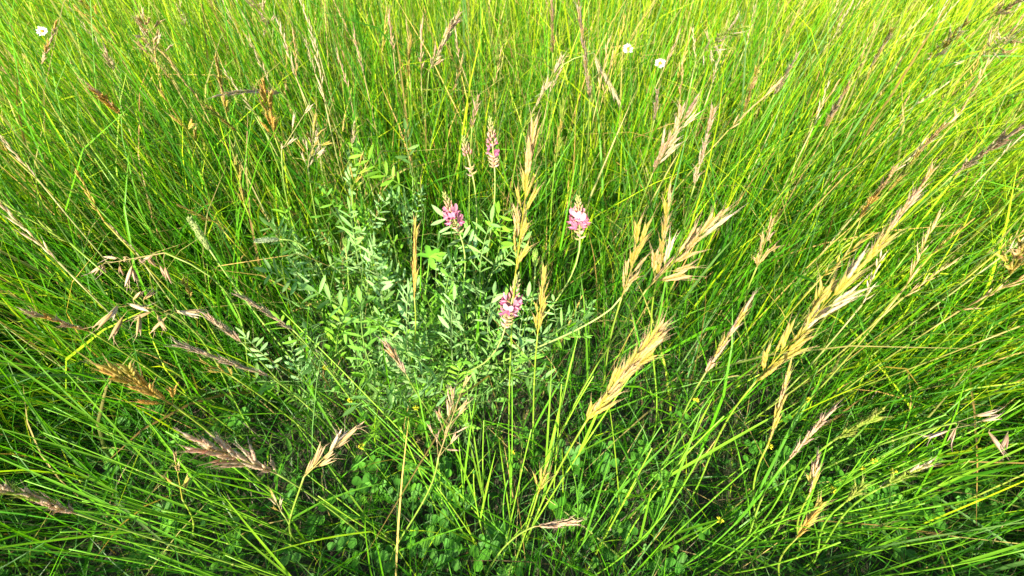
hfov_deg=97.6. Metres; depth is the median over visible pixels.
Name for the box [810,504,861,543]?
clover plant
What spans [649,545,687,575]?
clover plant
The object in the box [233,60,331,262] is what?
meadow grass
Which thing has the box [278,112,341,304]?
brome grass
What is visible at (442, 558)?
clover plant
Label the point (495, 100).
meadow grass
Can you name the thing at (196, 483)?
grass stalk
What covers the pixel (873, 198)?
brome grass
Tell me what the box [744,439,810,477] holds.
clover plant
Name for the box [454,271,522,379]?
pink wildflower
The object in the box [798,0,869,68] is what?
meadow grass
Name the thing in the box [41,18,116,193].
brome grass
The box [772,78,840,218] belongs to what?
meadow grass
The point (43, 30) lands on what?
daisy
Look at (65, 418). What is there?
clover plant
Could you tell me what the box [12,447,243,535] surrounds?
grass stalk
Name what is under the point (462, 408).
brome grass
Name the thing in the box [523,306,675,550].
brome grass
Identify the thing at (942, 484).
grass stalk
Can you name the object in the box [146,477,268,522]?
grass stalk
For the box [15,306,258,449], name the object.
brome grass
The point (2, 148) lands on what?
meadow grass
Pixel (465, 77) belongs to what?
meadow grass
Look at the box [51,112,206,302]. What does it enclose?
meadow grass
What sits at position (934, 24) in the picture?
meadow grass
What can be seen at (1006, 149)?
meadow grass
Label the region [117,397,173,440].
clover plant
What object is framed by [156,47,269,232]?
meadow grass
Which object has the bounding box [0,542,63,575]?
clover plant
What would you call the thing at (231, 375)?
brome grass
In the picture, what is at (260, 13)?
brome grass
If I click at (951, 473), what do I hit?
grass stalk
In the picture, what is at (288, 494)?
clover plant
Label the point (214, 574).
grass stalk
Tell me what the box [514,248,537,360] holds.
budding stalk
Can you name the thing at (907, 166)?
brome grass
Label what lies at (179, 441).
clover plant
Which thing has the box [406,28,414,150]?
brome grass
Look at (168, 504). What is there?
clover plant
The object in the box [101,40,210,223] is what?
brome grass
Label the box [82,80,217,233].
brome grass
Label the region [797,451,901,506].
grass stalk
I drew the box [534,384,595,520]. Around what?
grass stalk
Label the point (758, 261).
brome grass
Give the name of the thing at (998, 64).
meadow grass
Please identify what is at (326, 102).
meadow grass
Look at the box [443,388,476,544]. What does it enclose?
grass stalk
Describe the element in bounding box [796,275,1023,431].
meadow grass
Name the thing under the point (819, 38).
meadow grass
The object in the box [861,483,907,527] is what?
clover plant
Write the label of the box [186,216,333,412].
foxtail grass
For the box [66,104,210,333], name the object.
meadow grass
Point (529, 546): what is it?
ground cover
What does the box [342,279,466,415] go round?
sainfoin plant
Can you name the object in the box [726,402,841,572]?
brome grass
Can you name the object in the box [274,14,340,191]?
meadow grass
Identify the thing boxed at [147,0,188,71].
meadow grass
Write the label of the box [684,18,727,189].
meadow grass
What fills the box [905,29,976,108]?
meadow grass
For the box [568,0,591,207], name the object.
brome grass
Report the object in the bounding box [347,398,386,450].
yellow trefoil
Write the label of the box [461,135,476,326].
pink wildflower
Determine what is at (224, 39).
meadow grass
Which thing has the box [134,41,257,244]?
meadow grass
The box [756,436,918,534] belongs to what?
grass stalk
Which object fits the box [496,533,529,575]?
clover plant
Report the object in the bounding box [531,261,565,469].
brome grass
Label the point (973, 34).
meadow grass
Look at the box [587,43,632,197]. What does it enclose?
daisy
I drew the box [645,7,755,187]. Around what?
brome grass
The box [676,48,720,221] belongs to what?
meadow grass
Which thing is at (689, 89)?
meadow grass
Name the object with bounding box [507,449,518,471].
yellow trefoil
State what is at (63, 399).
grass stalk
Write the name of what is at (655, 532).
clover plant
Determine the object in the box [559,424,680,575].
grass stalk
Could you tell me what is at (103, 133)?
meadow grass
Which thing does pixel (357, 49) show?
meadow grass
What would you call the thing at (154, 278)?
meadow grass
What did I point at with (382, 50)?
meadow grass
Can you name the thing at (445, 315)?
sainfoin plant
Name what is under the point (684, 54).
meadow grass
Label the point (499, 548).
grass stalk
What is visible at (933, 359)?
meadow grass
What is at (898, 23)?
meadow grass
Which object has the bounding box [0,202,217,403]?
meadow grass
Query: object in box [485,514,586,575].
brome grass
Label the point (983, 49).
meadow grass
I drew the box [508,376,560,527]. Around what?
grass stalk
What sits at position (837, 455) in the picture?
grass stalk
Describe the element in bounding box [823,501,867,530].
clover plant
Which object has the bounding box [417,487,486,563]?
grass stalk
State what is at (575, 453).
clover plant
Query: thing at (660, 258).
brome grass
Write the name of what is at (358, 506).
grass stalk
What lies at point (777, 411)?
brome grass
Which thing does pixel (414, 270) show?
brome grass
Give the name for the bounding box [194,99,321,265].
brome grass
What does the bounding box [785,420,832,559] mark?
brome grass
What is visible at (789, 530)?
grass stalk
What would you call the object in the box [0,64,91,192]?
meadow grass
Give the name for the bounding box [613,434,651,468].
clover plant
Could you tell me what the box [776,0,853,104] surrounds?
meadow grass
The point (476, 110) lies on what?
brome grass
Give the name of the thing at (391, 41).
meadow grass
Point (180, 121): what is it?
meadow grass
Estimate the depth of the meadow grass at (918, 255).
0.47 m
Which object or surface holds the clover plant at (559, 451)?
on the ground at (470, 521)
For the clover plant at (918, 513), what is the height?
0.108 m
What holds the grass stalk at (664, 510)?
on the ground at (470, 521)
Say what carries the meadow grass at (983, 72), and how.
on the ground at (470, 521)
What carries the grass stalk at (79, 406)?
on the ground at (470, 521)
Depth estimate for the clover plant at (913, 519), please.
0.66 m
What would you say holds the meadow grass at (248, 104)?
on the ground at (470, 521)
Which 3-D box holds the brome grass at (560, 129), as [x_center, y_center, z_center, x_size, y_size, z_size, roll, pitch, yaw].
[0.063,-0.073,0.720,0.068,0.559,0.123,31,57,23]
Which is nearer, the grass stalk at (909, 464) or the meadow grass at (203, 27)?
the grass stalk at (909, 464)
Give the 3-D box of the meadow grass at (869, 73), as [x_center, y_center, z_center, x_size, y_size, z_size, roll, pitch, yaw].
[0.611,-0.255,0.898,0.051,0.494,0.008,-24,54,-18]
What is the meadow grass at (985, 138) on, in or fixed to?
on the ground at (470, 521)
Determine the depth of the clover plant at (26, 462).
0.72 m
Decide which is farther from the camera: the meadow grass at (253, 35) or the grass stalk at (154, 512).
the meadow grass at (253, 35)
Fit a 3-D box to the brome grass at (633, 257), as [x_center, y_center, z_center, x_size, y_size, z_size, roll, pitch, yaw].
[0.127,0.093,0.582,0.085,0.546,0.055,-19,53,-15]
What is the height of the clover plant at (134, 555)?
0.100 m
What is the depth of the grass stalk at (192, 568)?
0.47 m
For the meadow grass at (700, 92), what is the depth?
0.87 m
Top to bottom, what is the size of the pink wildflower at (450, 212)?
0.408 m
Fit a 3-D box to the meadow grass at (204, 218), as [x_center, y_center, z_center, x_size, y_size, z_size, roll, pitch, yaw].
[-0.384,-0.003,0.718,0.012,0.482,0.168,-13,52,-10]
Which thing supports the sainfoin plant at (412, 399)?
on the ground at (470, 521)
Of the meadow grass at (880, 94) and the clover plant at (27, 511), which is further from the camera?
the meadow grass at (880, 94)
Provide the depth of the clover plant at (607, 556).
0.63 m
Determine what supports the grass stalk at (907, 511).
on the ground at (470, 521)
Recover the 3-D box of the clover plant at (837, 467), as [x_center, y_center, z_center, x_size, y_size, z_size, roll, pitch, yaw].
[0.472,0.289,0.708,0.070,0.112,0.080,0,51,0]
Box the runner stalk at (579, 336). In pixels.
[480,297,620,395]
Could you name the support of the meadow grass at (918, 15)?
on the ground at (470, 521)
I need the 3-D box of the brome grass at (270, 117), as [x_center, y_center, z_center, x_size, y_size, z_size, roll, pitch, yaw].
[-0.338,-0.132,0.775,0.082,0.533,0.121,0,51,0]
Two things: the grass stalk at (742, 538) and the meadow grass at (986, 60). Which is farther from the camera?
the meadow grass at (986, 60)
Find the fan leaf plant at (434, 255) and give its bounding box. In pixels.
[416,245,445,364]
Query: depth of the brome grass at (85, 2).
0.88 m
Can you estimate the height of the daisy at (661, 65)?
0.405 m
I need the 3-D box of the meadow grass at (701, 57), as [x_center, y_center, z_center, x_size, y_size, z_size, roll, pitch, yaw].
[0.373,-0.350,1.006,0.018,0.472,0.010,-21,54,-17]
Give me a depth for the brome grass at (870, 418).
0.40 m
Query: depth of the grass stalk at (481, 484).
0.57 m
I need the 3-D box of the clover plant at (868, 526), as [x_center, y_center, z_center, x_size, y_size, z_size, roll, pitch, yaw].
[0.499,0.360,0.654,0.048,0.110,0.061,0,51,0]
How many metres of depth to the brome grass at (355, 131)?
0.65 m
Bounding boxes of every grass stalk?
[0,354,315,543]
[0,355,256,506]
[0,458,318,568]
[0,492,231,561]
[1,324,227,490]
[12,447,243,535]
[54,477,279,556]
[56,427,336,527]
[69,532,249,575]
[92,528,285,575]
[97,473,363,575]
[109,508,307,567]
[114,535,211,575]
[122,416,269,527]
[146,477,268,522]
[171,482,325,548]
[189,461,327,518]
[221,493,290,575]
[267,495,408,553]
[281,310,512,552]
[293,420,436,575]
[357,400,550,575]
[361,402,459,559]
[366,371,483,575]
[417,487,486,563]
[433,494,519,556]
[442,419,495,562]
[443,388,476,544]
[459,480,516,567]
[462,373,489,575]
[498,429,531,566]
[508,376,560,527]
[514,379,641,555]
[521,333,593,540]
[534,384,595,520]
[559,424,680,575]
[565,449,596,567]
[584,389,635,575]
[591,448,698,560]
[594,406,704,574]
[597,424,681,558]
[608,400,794,575]
[614,362,734,550]
[643,467,747,565]
[664,366,818,575]
[688,479,788,575]
[702,479,852,575]
[719,525,840,574]
[722,506,860,550]
[734,438,927,556]
[739,437,955,532]
[744,415,832,507]
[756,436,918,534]
[762,414,945,511]
[771,424,965,511]
[776,494,1005,553]
[780,503,1014,557]
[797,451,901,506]
[797,526,967,559]
[814,508,969,566]
[822,403,1023,497]
[844,443,1023,511]
[866,446,1023,511]
[868,535,1023,575]
[888,399,1020,472]
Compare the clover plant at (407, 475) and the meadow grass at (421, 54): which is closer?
the clover plant at (407, 475)
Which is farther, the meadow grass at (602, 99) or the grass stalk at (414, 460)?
the meadow grass at (602, 99)
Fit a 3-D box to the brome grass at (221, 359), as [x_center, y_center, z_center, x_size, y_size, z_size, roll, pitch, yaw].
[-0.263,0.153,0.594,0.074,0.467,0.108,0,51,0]
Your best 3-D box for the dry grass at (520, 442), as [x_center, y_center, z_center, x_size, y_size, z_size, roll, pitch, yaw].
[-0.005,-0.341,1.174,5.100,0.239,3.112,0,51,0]
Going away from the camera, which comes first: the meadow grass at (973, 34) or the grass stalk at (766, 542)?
the grass stalk at (766, 542)
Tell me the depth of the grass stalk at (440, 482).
0.59 m
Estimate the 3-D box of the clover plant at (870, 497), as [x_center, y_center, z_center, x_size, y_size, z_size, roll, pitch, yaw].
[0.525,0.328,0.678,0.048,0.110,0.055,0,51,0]
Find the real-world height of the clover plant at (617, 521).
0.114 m
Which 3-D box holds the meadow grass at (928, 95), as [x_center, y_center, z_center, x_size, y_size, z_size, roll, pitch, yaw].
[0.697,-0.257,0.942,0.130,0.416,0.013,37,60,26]
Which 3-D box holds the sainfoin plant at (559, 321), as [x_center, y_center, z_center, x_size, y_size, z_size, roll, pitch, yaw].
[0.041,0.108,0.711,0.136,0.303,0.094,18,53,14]
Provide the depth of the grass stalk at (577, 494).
0.54 m
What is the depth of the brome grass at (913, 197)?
0.42 m
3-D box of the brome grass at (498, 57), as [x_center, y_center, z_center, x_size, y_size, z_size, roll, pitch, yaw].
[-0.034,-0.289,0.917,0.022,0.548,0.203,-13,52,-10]
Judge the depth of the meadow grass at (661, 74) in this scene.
0.81 m
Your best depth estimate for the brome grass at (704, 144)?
0.49 m
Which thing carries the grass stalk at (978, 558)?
on the ground at (470, 521)
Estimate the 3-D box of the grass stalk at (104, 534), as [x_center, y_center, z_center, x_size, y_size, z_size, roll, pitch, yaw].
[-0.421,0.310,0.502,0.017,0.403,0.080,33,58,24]
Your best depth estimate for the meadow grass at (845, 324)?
0.55 m
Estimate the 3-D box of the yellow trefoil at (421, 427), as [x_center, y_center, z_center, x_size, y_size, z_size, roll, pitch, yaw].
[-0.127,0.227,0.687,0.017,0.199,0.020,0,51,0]
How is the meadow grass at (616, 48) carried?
on the ground at (470, 521)
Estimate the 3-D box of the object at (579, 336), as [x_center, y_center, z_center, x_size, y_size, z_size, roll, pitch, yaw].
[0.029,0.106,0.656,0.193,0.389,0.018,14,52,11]
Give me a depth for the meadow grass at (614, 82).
0.83 m
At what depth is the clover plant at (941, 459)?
0.68 m
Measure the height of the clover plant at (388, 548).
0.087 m
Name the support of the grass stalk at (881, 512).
on the ground at (470, 521)
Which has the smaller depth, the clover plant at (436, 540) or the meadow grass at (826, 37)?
the clover plant at (436, 540)
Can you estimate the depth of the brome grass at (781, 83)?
0.67 m
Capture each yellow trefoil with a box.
[322,366,345,392]
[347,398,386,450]
[358,443,398,494]
[413,405,436,455]
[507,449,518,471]
[651,397,698,454]
[665,516,723,557]
[703,443,772,496]
[734,397,810,456]
[746,486,835,533]
[770,466,864,517]
[777,458,877,510]
[809,468,897,509]
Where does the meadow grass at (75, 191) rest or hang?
on the ground at (470, 521)
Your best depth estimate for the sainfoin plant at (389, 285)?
0.63 m
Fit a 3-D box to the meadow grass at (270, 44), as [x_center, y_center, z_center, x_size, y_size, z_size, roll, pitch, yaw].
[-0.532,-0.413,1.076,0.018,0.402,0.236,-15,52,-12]
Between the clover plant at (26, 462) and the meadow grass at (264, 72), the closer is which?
the clover plant at (26, 462)
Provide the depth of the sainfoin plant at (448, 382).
0.65 m
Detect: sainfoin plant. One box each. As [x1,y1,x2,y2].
[213,327,366,457]
[254,187,396,354]
[264,297,399,409]
[278,256,359,369]
[297,238,460,376]
[311,197,383,323]
[317,146,399,340]
[319,285,419,449]
[330,197,420,364]
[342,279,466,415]
[347,118,430,330]
[367,247,466,389]
[371,232,484,379]
[379,339,458,438]
[393,284,508,429]
[407,331,503,444]
[408,281,521,401]
[411,205,543,361]
[428,201,534,368]
[462,282,598,412]
[496,294,596,396]
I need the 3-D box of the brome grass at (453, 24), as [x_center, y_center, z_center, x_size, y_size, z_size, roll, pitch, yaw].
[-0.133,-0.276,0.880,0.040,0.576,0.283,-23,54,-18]
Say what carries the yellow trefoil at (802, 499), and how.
on the ground at (470, 521)
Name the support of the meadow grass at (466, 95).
on the ground at (470, 521)
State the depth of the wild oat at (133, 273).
0.55 m
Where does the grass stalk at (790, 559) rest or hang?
on the ground at (470, 521)
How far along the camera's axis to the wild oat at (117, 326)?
0.50 m
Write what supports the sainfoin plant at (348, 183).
on the ground at (470, 521)
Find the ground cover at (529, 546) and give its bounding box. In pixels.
[1,140,1023,575]
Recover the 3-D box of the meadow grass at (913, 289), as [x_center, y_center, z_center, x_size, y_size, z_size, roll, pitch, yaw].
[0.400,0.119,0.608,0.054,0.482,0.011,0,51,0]
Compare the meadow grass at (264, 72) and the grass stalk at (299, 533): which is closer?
the grass stalk at (299, 533)
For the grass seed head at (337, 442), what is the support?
on the ground at (470, 521)
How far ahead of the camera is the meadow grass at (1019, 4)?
0.98 m
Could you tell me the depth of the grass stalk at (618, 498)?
0.57 m
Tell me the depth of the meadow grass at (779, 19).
1.05 m
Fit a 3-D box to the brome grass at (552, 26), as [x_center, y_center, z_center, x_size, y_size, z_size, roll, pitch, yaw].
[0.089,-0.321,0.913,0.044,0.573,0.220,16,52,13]
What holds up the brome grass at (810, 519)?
on the ground at (470, 521)
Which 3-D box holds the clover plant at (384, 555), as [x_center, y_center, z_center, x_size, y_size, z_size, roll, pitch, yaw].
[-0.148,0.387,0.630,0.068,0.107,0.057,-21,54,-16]
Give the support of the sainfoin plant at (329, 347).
on the ground at (470, 521)
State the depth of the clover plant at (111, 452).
0.69 m
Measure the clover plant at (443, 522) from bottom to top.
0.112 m
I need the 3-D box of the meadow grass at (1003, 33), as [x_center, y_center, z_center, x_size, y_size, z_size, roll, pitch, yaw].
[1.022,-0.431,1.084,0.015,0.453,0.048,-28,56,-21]
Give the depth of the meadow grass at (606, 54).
0.71 m
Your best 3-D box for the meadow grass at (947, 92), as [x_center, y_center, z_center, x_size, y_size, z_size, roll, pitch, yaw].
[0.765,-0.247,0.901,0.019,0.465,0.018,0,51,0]
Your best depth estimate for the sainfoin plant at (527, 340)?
0.65 m
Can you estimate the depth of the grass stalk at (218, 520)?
0.52 m
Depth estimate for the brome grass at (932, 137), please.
0.58 m
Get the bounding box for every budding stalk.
[253,237,353,360]
[342,238,359,357]
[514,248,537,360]
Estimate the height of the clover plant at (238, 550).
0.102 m
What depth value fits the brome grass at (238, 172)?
0.57 m
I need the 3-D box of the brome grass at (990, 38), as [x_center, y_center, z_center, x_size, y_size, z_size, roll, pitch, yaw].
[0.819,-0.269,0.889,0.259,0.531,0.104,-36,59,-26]
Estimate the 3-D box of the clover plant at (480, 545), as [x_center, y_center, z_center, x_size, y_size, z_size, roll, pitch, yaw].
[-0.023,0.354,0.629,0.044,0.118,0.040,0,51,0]
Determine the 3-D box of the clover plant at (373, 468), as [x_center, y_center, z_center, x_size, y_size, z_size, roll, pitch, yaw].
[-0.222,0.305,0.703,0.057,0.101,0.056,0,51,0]
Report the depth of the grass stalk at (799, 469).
0.56 m
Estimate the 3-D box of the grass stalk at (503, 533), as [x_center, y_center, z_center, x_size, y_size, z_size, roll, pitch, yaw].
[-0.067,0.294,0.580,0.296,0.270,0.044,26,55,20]
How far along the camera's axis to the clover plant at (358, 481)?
0.65 m
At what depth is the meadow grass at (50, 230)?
0.53 m
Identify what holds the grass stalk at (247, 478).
on the ground at (470, 521)
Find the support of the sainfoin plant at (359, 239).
on the ground at (470, 521)
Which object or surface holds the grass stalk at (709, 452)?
on the ground at (470, 521)
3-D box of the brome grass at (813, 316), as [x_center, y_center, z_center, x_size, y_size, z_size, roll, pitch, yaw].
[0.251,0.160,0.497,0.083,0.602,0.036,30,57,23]
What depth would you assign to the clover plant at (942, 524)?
0.63 m
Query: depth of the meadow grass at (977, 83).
0.68 m
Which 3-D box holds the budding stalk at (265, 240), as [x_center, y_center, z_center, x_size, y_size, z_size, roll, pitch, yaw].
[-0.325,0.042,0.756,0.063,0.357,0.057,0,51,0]
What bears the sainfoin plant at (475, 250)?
on the ground at (470, 521)
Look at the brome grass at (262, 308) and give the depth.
0.49 m
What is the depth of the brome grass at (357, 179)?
0.57 m
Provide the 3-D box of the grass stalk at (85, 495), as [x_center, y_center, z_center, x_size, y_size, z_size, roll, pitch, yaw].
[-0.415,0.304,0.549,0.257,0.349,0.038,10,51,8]
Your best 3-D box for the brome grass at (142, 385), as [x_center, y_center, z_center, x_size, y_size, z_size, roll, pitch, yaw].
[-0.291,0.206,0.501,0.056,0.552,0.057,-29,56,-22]
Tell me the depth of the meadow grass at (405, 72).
0.83 m
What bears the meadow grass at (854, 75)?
on the ground at (470, 521)
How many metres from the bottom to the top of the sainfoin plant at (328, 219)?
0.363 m
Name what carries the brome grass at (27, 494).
on the ground at (470, 521)
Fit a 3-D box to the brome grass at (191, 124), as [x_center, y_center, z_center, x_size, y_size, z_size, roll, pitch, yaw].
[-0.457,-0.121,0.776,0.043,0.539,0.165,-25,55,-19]
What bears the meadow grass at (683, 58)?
on the ground at (470, 521)
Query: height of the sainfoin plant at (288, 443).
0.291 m
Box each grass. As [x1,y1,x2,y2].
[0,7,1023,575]
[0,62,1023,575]
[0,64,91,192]
[0,135,201,357]
[0,140,162,310]
[0,199,273,411]
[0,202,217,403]
[0,476,270,575]
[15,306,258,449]
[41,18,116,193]
[41,170,224,324]
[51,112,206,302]
[62,51,173,210]
[65,81,165,229]
[66,3,142,101]
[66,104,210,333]
[69,60,166,194]
[72,4,139,88]
[74,168,263,394]
[75,350,305,520]
[80,0,144,96]
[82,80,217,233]
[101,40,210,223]
[106,222,219,364]
[121,275,267,411]
[131,5,226,188]
[134,0,187,91]
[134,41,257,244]
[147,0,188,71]
[153,83,278,278]
[154,50,245,224]
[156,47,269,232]
[156,446,209,575]
[167,336,355,456]
[173,202,316,323]
[173,428,374,545]
[176,3,233,103]
[184,0,225,67]
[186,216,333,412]
[187,357,334,457]
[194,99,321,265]
[199,308,331,443]
[208,88,342,185]
[210,0,258,131]
[214,51,281,242]
[222,0,272,105]
[223,68,355,282]
[223,87,328,272]
[227,138,326,343]
[230,290,383,448]
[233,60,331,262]
[236,0,281,105]
[242,29,304,161]
[245,0,311,127]
[253,12,287,105]
[257,11,278,54]
[257,74,341,279]
[267,485,312,558]
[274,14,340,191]
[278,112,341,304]
[281,103,323,297]
[286,0,303,113]
[292,26,340,212]
[299,0,354,180]
[304,39,366,236]
[311,38,362,243]
[320,115,394,298]
[333,0,402,131]
[333,32,388,170]
[336,50,365,193]
[349,151,384,335]
[352,23,387,180]
[378,337,447,445]
[381,2,397,148]
[388,6,402,127]
[389,373,478,561]
[398,52,443,181]
[405,19,416,172]
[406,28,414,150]
[409,213,422,393]
[419,18,428,177]
[424,7,462,203]
[430,51,463,189]
[444,39,490,201]
[454,27,499,186]
[457,94,479,277]
[472,462,552,575]
[478,103,543,438]
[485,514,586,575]
[487,20,508,147]
[493,43,503,204]
[496,49,568,282]
[505,60,563,266]
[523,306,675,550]
[530,98,566,308]
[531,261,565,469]
[549,0,568,187]
[551,52,622,159]
[554,201,747,449]
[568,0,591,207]
[573,36,610,241]
[576,34,636,203]
[581,205,657,395]
[584,48,613,175]
[585,11,626,203]
[599,86,704,223]
[611,73,786,273]
[612,87,659,264]
[616,0,654,115]
[622,29,680,166]
[633,25,691,172]
[643,51,730,171]
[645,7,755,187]
[650,182,674,445]
[654,101,720,237]
[655,289,758,480]
[665,17,716,167]
[666,53,685,236]
[672,28,695,178]
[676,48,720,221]
[680,210,903,511]
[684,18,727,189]
[696,491,834,575]
[699,59,767,241]
[704,210,782,358]
[705,49,801,221]
[710,5,755,132]
[723,255,962,437]
[724,226,880,403]
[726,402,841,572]
[729,80,830,301]
[733,0,804,155]
[734,77,853,259]
[744,250,886,427]
[744,358,793,574]
[746,162,899,357]
[752,406,892,559]
[759,0,790,55]
[759,203,944,447]
[760,146,924,338]
[768,158,944,399]
[772,0,837,133]
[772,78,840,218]
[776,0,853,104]
[777,46,884,231]
[777,472,878,574]
[783,17,877,217]
[785,113,961,303]
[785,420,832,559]
[786,3,847,107]
[790,456,943,575]
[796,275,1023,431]
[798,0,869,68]
[798,218,974,394]
[798,325,1023,408]
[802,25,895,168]
[809,190,975,374]
[818,79,951,178]
[818,119,955,277]
[824,237,1023,396]
[828,1,911,152]
[828,90,910,201]
[828,229,1023,383]
[839,57,901,145]
[840,52,996,267]
[843,2,934,117]
[843,134,1023,317]
[845,117,1017,321]
[847,6,922,131]
[857,233,1023,415]
[870,40,987,208]
[874,0,958,99]
[876,14,974,141]
[883,0,947,110]
[889,124,1023,252]
[894,186,1023,322]
[901,36,1023,153]
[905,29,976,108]
[905,48,982,153]
[910,21,1023,134]
[918,0,1003,104]
[918,21,1023,141]
[922,60,1023,196]
[926,0,1023,92]
[941,14,1023,125]
[946,0,1023,86]
[953,6,1012,82]
[961,10,1002,106]
[969,16,1021,70]
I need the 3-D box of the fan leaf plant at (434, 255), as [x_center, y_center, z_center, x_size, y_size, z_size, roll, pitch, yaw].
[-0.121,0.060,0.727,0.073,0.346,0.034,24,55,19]
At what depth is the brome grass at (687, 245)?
0.41 m
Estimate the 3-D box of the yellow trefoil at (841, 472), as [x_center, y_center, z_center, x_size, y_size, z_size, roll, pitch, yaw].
[0.446,0.289,0.646,0.038,0.216,0.017,-26,55,-20]
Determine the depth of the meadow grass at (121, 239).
0.55 m
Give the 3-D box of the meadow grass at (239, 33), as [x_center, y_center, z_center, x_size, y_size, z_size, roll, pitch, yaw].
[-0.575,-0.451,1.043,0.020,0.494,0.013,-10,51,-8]
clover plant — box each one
[0,414,57,453]
[0,479,59,529]
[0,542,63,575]
[11,438,72,487]
[40,406,89,447]
[57,390,96,425]
[99,448,155,494]
[108,517,179,569]
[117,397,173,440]
[141,501,194,555]
[160,470,216,532]
[169,431,227,479]
[203,407,251,444]
[209,528,258,570]
[270,463,310,523]
[276,515,324,565]
[283,477,310,519]
[318,495,359,566]
[341,473,377,519]
[351,446,387,514]
[352,459,384,492]
[369,541,436,575]
[375,525,418,575]
[377,470,404,503]
[393,460,424,501]
[395,462,451,510]
[411,474,459,528]
[417,530,460,575]
[420,485,469,547]
[423,509,468,554]
[426,456,452,512]
[431,484,476,533]
[469,533,513,574]
[477,520,509,549]
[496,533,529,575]
[508,426,565,465]
[548,483,595,532]
[556,461,599,524]
[559,445,584,476]
[585,520,637,569]
[586,441,631,476]
[603,472,645,532]
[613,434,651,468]
[643,502,671,575]
[649,469,683,514]
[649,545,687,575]
[706,506,748,545]
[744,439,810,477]
[755,448,801,501]
[757,446,796,480]
[786,434,839,490]
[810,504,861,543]
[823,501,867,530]
[837,507,886,556]
[841,458,866,488]
[849,481,889,521]
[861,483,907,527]
[862,490,918,531]
[867,502,917,561]
[871,500,925,538]
[879,505,947,556]
[905,483,943,518]
[920,447,996,500]
[940,487,1005,523]
[948,488,1002,528]
[951,457,999,506]
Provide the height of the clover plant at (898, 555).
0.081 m
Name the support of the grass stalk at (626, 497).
on the ground at (470, 521)
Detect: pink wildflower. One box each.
[442,191,465,358]
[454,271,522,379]
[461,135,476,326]
[480,116,499,331]
[497,194,591,389]
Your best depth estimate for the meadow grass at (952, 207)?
0.64 m
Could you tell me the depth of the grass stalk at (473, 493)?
0.53 m
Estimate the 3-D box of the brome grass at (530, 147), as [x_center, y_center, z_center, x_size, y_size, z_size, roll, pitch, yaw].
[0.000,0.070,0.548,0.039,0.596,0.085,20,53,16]
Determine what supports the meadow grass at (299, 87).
on the ground at (470, 521)
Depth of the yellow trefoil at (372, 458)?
0.62 m
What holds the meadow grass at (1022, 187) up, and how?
on the ground at (470, 521)
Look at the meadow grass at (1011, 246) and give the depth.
0.63 m
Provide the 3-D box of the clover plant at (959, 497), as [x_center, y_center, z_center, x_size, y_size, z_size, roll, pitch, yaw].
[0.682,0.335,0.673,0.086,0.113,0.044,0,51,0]
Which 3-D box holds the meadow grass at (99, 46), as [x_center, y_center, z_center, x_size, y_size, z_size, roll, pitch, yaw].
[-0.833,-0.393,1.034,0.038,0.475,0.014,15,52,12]
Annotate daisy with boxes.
[36,26,102,107]
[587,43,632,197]
[635,58,665,163]
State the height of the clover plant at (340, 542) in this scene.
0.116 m
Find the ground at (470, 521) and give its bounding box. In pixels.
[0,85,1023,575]
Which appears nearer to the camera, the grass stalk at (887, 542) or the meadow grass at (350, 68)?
the grass stalk at (887, 542)
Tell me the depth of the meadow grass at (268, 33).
0.97 m
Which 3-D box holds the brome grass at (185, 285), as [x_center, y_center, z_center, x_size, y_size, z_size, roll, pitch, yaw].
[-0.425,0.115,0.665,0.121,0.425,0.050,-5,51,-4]
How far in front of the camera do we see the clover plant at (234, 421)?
0.74 m
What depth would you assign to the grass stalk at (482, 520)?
0.55 m
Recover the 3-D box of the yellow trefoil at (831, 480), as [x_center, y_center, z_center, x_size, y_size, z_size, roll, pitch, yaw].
[0.428,0.297,0.641,0.037,0.217,0.017,-27,55,-20]
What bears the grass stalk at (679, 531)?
on the ground at (470, 521)
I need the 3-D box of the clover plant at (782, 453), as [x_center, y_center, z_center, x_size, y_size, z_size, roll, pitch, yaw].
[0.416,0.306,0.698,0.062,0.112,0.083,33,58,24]
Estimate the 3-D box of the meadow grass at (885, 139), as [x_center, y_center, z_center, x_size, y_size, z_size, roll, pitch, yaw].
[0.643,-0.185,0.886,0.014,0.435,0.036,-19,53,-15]
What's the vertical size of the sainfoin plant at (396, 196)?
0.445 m
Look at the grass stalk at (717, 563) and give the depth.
0.52 m
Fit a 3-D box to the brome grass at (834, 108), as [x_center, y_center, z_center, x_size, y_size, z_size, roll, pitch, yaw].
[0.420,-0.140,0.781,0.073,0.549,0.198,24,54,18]
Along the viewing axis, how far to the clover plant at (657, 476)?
0.67 m
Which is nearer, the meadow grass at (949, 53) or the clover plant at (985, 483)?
the clover plant at (985, 483)
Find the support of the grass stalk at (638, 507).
on the ground at (470, 521)
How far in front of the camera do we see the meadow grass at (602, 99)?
0.87 m
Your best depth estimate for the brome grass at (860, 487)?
0.43 m
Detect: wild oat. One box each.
[84,289,266,449]
[86,252,267,418]
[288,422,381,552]
[766,376,1008,497]
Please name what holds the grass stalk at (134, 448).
on the ground at (470, 521)
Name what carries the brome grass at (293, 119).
on the ground at (470, 521)
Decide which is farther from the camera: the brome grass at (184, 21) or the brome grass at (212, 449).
the brome grass at (184, 21)
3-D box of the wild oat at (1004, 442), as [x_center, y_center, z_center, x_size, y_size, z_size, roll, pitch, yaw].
[0.401,0.233,0.547,0.088,0.441,0.096,28,56,21]
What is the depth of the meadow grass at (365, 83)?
0.78 m
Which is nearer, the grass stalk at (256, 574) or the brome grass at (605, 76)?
the grass stalk at (256, 574)
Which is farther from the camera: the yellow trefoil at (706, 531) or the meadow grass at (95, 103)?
the meadow grass at (95, 103)
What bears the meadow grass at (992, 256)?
on the ground at (470, 521)
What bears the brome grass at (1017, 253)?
on the ground at (470, 521)
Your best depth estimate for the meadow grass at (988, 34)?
0.97 m

